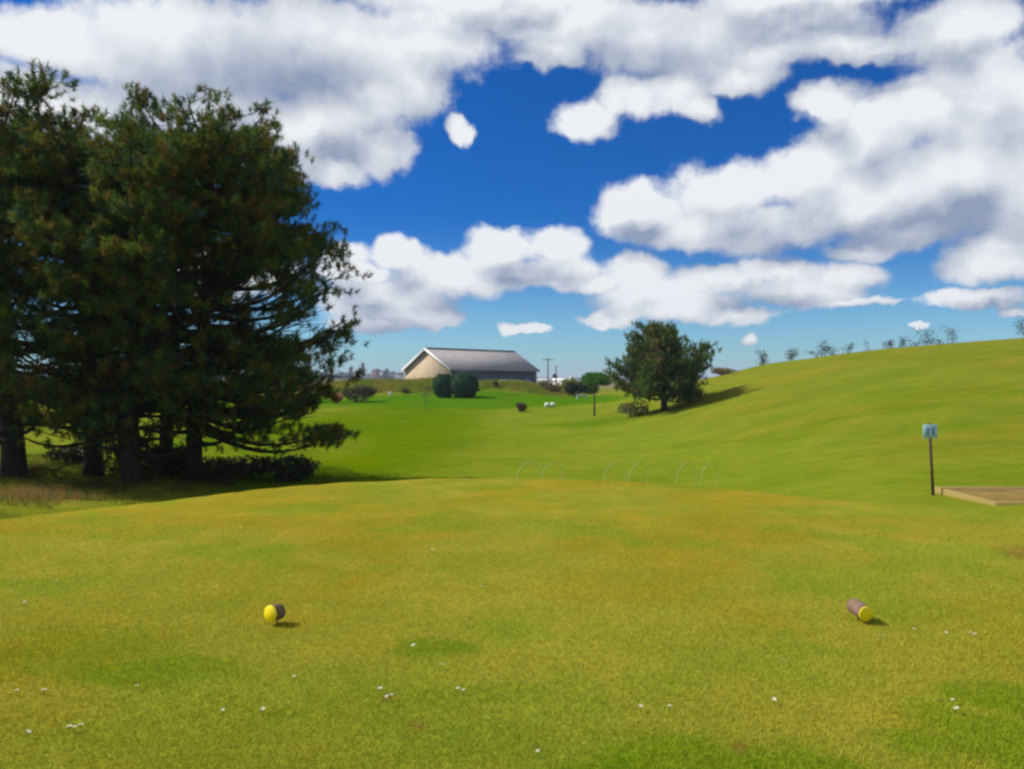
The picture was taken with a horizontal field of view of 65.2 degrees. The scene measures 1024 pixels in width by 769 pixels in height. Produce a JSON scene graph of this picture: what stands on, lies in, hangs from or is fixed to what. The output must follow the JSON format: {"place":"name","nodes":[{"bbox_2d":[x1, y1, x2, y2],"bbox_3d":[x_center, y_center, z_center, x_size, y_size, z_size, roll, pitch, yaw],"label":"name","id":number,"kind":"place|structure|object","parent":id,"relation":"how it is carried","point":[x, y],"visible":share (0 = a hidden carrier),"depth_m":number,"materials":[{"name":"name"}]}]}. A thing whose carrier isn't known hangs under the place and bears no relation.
{"place":"outdoors","nodes":[
{"label":"outdoors","id":0,"kind":"place"},
{"bbox_2d":[0,451,399,518],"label":"rough grass","id":1,"kind":"structure","parent":0,"point":[111,496],"depth_m":17.87,"materials":[{"name":"green plant"}]},
{"bbox_2d":[218,373,710,381],"bbox_3d":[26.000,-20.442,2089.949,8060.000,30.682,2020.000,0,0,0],"label":"hills","id":2,"kind":"structure","parent":0,"point":[579,378],"depth_m":1344.65,"materials":[{"name":"green plant"}]},
{"bbox_2d":[0,338,1023,768],"bbox_3d":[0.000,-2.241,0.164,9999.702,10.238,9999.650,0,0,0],"label":"ground","id":3,"kind":"structure","parent":0,"point":[828,440],"depth_m":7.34,"materials":[{"name":"green plant"}]},
{"bbox_2d":[0,58,122,478],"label":"pine tree","id":4,"kind":"object","parent":3,"relation":"on","point":[13,459],"visible":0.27,"depth_m":18.04,"materials":[{"name":"green plant"}]},
{"bbox_2d":[41,446,82,462],"bbox_3d":[-12.011,1.936,21.807,1.168,0.599,1.259,0,0,0],"label":"undergrowth shrub","id":5,"kind":"object","parent":3,"relation":"on","point":[72,453],"visible":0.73,"depth_m":21.45,"materials":[{"name":"green plant"}]},
{"bbox_2d":[0,481,128,505],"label":"dry grass","id":6,"kind":"structure","parent":3,"relation":"on","point":[22,492],"depth_m":14.13,"materials":[{"name":"plant"}]},
{"bbox_2d":[0,58,216,476],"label":"pine tree","id":7,"kind":"object","parent":3,"relation":"on","point":[91,467],"visible":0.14,"depth_m":18.40,"materials":[{"name":"green plant"}]},
{"bbox_2d":[95,433,169,481],"bbox_3d":[-8.927,1.713,19.012,1.611,1.331,1.667,0,0,0],"label":"undergrowth shrub","id":8,"kind":"object","parent":3,"relation":"on","point":[149,464],"visible":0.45,"depth_m":18.76,"materials":[{"name":"green plant"}]},
{"bbox_2d":[0,107,269,482],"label":"pine tree","id":9,"kind":"object","parent":3,"relation":"on","point":[61,280],"visible":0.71,"depth_m":16.87,"materials":[{"name":"green plant"}]},
{"bbox_2d":[145,442,184,476],"bbox_3d":[-8.736,1.976,20.347,1.280,0.983,1.438,0,0,27],"label":"undergrowth shrub","id":10,"kind":"object","parent":3,"relation":"on","point":[174,464],"visible":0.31,"depth_m":20.15,"materials":[{"name":"green plant"}]},
{"bbox_2d":[26,79,316,473],"bbox_3d":[-8.535,-2.363,21.178,6.955,9.874,6.595,0,0,0],"label":"pine tree","id":11,"kind":"object","parent":3,"relation":"on","point":[141,100],"visible":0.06,"depth_m":19.70,"materials":[{"name":"green plant"}]},
{"bbox_2d":[48,81,372,482],"bbox_3d":[-7.111,-2.054,19.337,7.693,9.350,7.223,0,0,0],"label":"pine tree","id":12,"kind":"object","parent":3,"relation":"on","point":[270,362],"visible":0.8,"depth_m":18.06,"materials":[{"name":"green plant"}]},
{"bbox_2d":[34,370,404,379],"bbox_3d":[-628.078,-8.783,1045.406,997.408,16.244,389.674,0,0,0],"label":"woodland","id":13,"kind":"object","parent":3,"relation":"on","point":[385,375],"visible":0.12,"depth_m":888.54,"materials":[{"name":"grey plant"}]},
{"bbox_2d":[181,454,273,481],"bbox_3d":[-7.102,2.145,20.199,1.779,0.774,2.680,0,0,24],"label":"undergrowth shrub","id":14,"kind":"object","parent":3,"relation":"on","point":[236,469],"visible":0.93,"depth_m":19.77,"materials":[{"name":"green plant"}]},
{"bbox_2d":[264,603,285,623],"bbox_3d":[-1.566,1.546,5.281,0.107,0.195,0.100,0,0,25],"label":"tee marker","id":15,"kind":"object","parent":3,"relation":"on","point":[275,612],"visible":0.97,"depth_m":5.25,"materials":[{"name":"yellow plastic"}]},
{"bbox_2d":[251,452,324,481],"bbox_3d":[-5.879,2.167,20.597,1.954,0.819,2.413,0,0,0],"label":"undergrowth shrub","id":16,"kind":"object","parent":3,"relation":"on","point":[289,469],"visible":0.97,"depth_m":20.16,"materials":[{"name":"green plant"}]},
{"bbox_2d":[335,391,342,402],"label":"red shrub","id":17,"kind":"object","parent":3,"relation":"on","point":[340,397],"visible":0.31,"depth_m":69.38,"materials":[{"name":"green plant"}]},
{"bbox_2d":[348,366,352,375],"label":"horizon tree","id":18,"kind":"object","parent":3,"relation":"on","point":[350,373],"visible":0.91,"depth_m":928.09,"materials":[{"name":"green plant"}]},
{"bbox_2d":[340,384,377,401],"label":"flowering shrub","id":19,"kind":"object","parent":3,"relation":"on","point":[363,391],"visible":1,"depth_m":71.27,"materials":[{"name":"green plant"}]},
{"bbox_2d":[360,362,365,376],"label":"horizon tree","id":20,"kind":"object","parent":3,"relation":"on","point":[362,366],"visible":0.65,"depth_m":928.83,"materials":[{"name":"green plant"}]},
{"bbox_2d":[363,372,371,379],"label":"house","id":21,"kind":"structure","parent":3,"relation":"on","point":[369,376],"depth_m":1030.43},
{"bbox_2d":[372,368,379,378],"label":"house","id":22,"kind":"structure","parent":3,"relation":"on","point":[375,373],"depth_m":957.63,"materials":[{"name":"white brick"}]},
{"bbox_2d":[394,372,403,379],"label":"house","id":23,"kind":"structure","parent":3,"relation":"on","point":[399,375],"depth_m":957.49,"materials":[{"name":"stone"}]},
{"bbox_2d":[419,382,430,401],"bbox_3d":[-6.457,0.986,59.920,1.050,2.407,1.165,0,0,-41],"label":"sapling","id":24,"kind":"object","parent":3,"relation":"on","point":[426,391],"visible":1,"depth_m":60.06,"materials":[{"name":"green plant"}]},
{"bbox_2d":[432,373,453,397],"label":"round bush","id":25,"kind":"object","parent":3,"relation":"on","point":[441,386],"visible":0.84,"depth_m":82.22,"materials":[{"name":"green plant"}]},
{"bbox_2d":[316,376,586,396],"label":"bank grass","id":26,"kind":"structure","parent":3,"relation":"on","point":[526,386],"depth_m":89.00,"materials":[{"name":"green plant"}]},
{"bbox_2d":[449,372,478,397],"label":"round bush","id":27,"kind":"object","parent":3,"relation":"on","point":[467,386],"visible":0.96,"depth_m":81.41,"materials":[{"name":"green plant"}]},
{"bbox_2d":[401,347,539,383],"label":"barn","id":28,"kind":"structure","parent":3,"relation":"on","point":[479,364],"depth_m":157.83,"materials":[{"name":"beige metal"}]},
{"bbox_2d":[518,377,531,381],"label":"door","id":29,"kind":"structure","parent":28,"relation":"in","point":[520,378],"depth_m":164.23,"materials":[{"name":"grey glass"}]},
{"bbox_2d":[515,402,527,411],"bbox_3d":[0.720,1.759,62.037,1.023,0.909,1.177,0,0,0],"label":"bush","id":30,"kind":"object","parent":3,"relation":"on","point":[520,406],"visible":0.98,"depth_m":61.74,"materials":[{"name":"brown plant"}]},
{"bbox_2d":[538,381,550,387],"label":"scrub bush","id":31,"kind":"object","parent":3,"relation":"on","point":[541,383],"visible":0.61,"depth_m":90.73,"materials":[{"name":"brown plant"}]},
{"bbox_2d":[537,375,557,384],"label":"house","id":32,"kind":"structure","parent":3,"relation":"on","point":[544,379],"depth_m":234.15,"materials":[{"name":"white"}]},
{"bbox_2d":[543,358,552,381],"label":"utility pole","id":33,"kind":"object","parent":3,"relation":"on","point":[547,359],"visible":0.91,"depth_m":179.92,"materials":[{"name":"brown wood"}]},
{"bbox_2d":[543,383,563,391],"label":"scrub bush","id":34,"kind":"object","parent":3,"relation":"on","point":[555,387],"visible":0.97,"depth_m":89.46,"materials":[{"name":"brown plant"}]},
{"bbox_2d":[552,365,556,383],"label":"utility pole","id":35,"kind":"object","parent":3,"relation":"on","point":[554,375],"visible":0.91,"depth_m":177.92,"materials":[{"name":"brown wood"}]},
{"bbox_2d":[552,375,577,385],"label":"house","id":36,"kind":"structure","parent":3,"relation":"on","point":[559,380],"depth_m":229.00,"materials":[{"name":"white"}]},
{"bbox_2d":[561,378,577,390],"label":"yellow green bush","id":37,"kind":"object","parent":3,"relation":"on","point":[567,381],"visible":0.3,"depth_m":91.77,"materials":[{"name":"green plant"}]},
{"bbox_2d":[563,382,587,396],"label":"dark bush","id":38,"kind":"object","parent":3,"relation":"on","point":[573,388],"visible":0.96,"depth_m":83.69,"materials":[{"name":"green plant"}]},
{"bbox_2d":[578,381,600,393],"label":"hedge bush","id":39,"kind":"object","parent":3,"relation":"on","point":[588,391],"visible":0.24,"depth_m":98.70,"materials":[{"name":"green plant"}]},
{"bbox_2d":[580,372,612,415],"bbox_3d":[5.799,0.671,55.220,2.056,3.170,2.532,0,0,-22],"label":"young tree","id":40,"kind":"object","parent":3,"relation":"on","point":[594,378],"visible":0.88,"depth_m":54.76,"materials":[{"name":"green plant"}]},
{"bbox_2d":[616,399,649,416],"bbox_3d":[7.607,1.524,50.350,2.253,1.235,2.448,0,0,0],"label":"bush","id":41,"kind":"object","parent":3,"relation":"on","point":[635,410],"visible":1,"depth_m":49.95,"materials":[{"name":"green plant"}]},
{"bbox_2d":[602,318,721,411],"bbox_3d":[9.316,-1.153,50.010,7.630,6.091,7.038,0,0,0],"label":"lone tree","id":42,"kind":"object","parent":3,"relation":"on","point":[649,369],"visible":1,"depth_m":48.82,"materials":[{"name":"green plant"}]},
{"bbox_2d":[674,387,703,402],"bbox_3d":[11.248,0.591,50.960,2.047,1.281,1.457,0,0,0],"label":"bush","id":43,"kind":"object","parent":3,"relation":"on","point":[695,396],"visible":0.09,"depth_m":50.66,"materials":[{"name":"green plant"}]},
{"bbox_2d":[710,367,736,375],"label":"back shrub","id":44,"kind":"object","parent":3,"relation":"on","point":[721,371],"visible":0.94,"depth_m":75.13,"materials":[{"name":"brown plant"}]},
{"bbox_2d":[755,349,769,364],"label":"crest tree","id":45,"kind":"object","parent":3,"relation":"on","point":[762,361],"visible":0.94,"depth_m":127.94,"materials":[{"name":"green plant"}]},
{"bbox_2d":[784,347,798,360],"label":"crest tree","id":46,"kind":"object","parent":3,"relation":"on","point":[792,354],"visible":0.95,"depth_m":131.81,"materials":[{"name":"green plant"}]},
{"bbox_2d":[807,348,827,357],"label":"crest scrub","id":47,"kind":"object","parent":3,"relation":"on","point":[811,352],"visible":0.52,"depth_m":125.92,"materials":[{"name":"green plant"}]},
{"bbox_2d":[816,340,833,356],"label":"crest tree","id":48,"kind":"object","parent":3,"relation":"on","point":[821,346],"visible":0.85,"depth_m":135.82,"materials":[{"name":"green plant"}]},
{"bbox_2d":[827,347,844,354],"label":"crest scrub","id":49,"kind":"object","parent":3,"relation":"on","point":[830,353],"visible":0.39,"depth_m":125.91,"materials":[{"name":"green plant"}]},
{"bbox_2d":[841,343,854,353],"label":"crest tree","id":50,"kind":"object","parent":3,"relation":"on","point":[850,347],"visible":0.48,"depth_m":128.96,"materials":[{"name":"green plant"}]},
{"bbox_2d":[846,598,872,620],"bbox_3d":[2.330,1.549,5.361,0.104,0.195,0.166,0,0,-8],"label":"tee marker","id":51,"kind":"object","parent":3,"relation":"on","point":[859,609],"visible":0.97,"depth_m":5.30,"materials":[{"name":"yellow wood"}]},
{"bbox_2d":[882,339,895,348],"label":"crest tree","id":52,"kind":"object","parent":3,"relation":"on","point":[889,342],"visible":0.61,"depth_m":136.84,"materials":[{"name":"green plant"}]},
{"bbox_2d":[891,336,908,347],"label":"crest tree","id":53,"kind":"object","parent":3,"relation":"on","point":[902,341],"visible":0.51,"depth_m":129.97,"materials":[{"name":"green plant"}]},
{"bbox_2d":[903,337,920,346],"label":"crest scrub","id":54,"kind":"object","parent":3,"relation":"on","point":[912,343],"visible":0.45,"depth_m":125.81,"materials":[{"name":"green plant"}]},
{"bbox_2d":[914,326,941,345],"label":"crest tree","id":55,"kind":"object","parent":3,"relation":"on","point":[928,340],"visible":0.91,"depth_m":133.88,"materials":[{"name":"green plant"}]},
{"bbox_2d":[923,423,937,494],"bbox_3d":[6.258,1.219,11.994,0.215,1.287,0.067,0,0,0],"label":"tee sign","id":56,"kind":"object","parent":3,"relation":"on","point":[929,431],"visible":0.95,"depth_m":11.98,"materials":[{"name":"metal"}]},
{"bbox_2d":[928,337,943,344],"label":"crest scrub","id":57,"kind":"object","parent":3,"relation":"on","point":[939,341],"visible":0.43,"depth_m":125.90,"materials":[{"name":"green plant"}]},
{"bbox_2d":[941,325,958,343],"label":"crest tree","id":58,"kind":"object","parent":3,"relation":"on","point":[951,335],"visible":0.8,"depth_m":138.30,"materials":[{"name":"green plant"}]},
{"bbox_2d":[934,486,1023,505],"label":"mat platform","id":59,"kind":"structure","parent":3,"relation":"on","point":[1000,495],"depth_m":11.56,"materials":[{"name":"beige wood"}]},
{"bbox_2d":[1011,318,1023,337],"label":"crest tree","id":60,"kind":"object","parent":3,"relation":"on","point":[1018,321],"visible":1,"depth_m":131.26,"materials":[{"name":"green plant"}]},
{"bbox_2d":[0,0,1023,377],"label":"sky","id":61,"kind":"structure","parent":0,"point":[533,179],"materials":[{"name":"blue"}]}
]}

